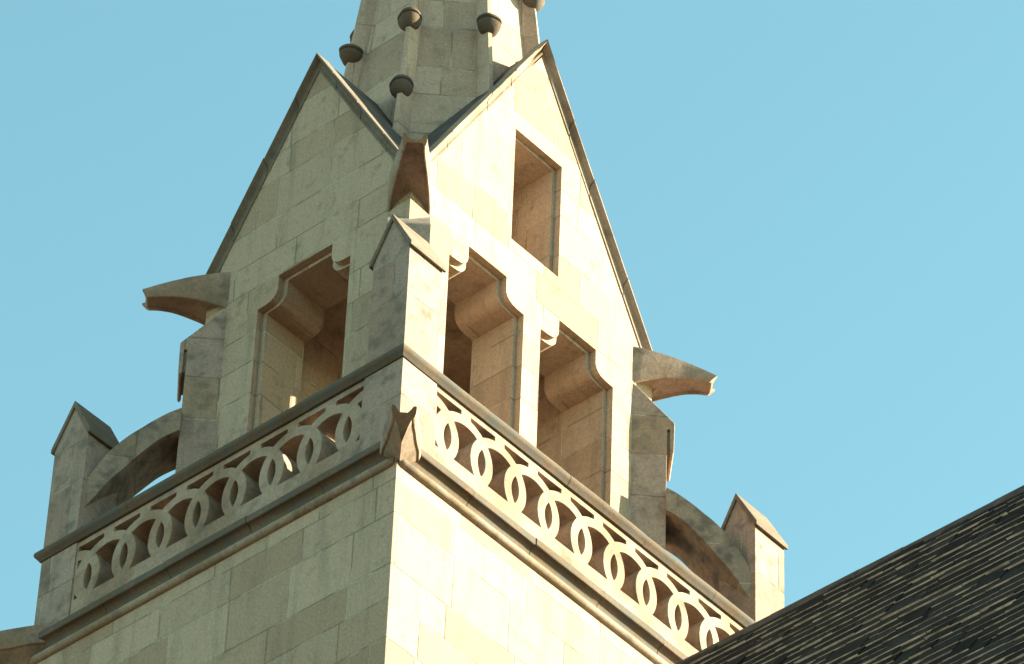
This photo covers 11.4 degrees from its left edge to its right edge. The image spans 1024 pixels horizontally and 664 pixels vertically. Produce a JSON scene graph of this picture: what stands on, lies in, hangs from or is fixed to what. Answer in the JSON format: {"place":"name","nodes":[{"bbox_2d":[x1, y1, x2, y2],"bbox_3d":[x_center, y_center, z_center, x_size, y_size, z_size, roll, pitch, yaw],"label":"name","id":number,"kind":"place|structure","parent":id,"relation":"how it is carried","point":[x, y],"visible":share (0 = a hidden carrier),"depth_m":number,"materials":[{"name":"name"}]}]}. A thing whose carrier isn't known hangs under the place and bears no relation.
{"place":"outdoors","nodes":[
{"label":"outdoors","id":0,"kind":"place"},
{"bbox_2d":[0,0,1023,630],"label":"sky","id":1,"kind":"structure","parent":0,"point":[814,208],"materials":[{"name":"blue"}]},
{"label":"ground","id":2,"kind":"structure","parent":0,"visible":0},
{"bbox_2d":[0,0,787,663],"bbox_3d":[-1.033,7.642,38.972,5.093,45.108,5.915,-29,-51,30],"label":"church tower","id":3,"kind":"structure","parent":2,"relation":"on","point":[428,376],"depth_m":44.15,"materials":[{"name":"stone"}]},
{"bbox_2d":[676,485,1023,663],"bbox_3d":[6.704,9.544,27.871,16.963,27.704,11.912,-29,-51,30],"label":"roof","id":4,"kind":"structure","parent":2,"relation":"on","point":[952,592],"depth_m":37.99,"materials":[{"name":"tile"}]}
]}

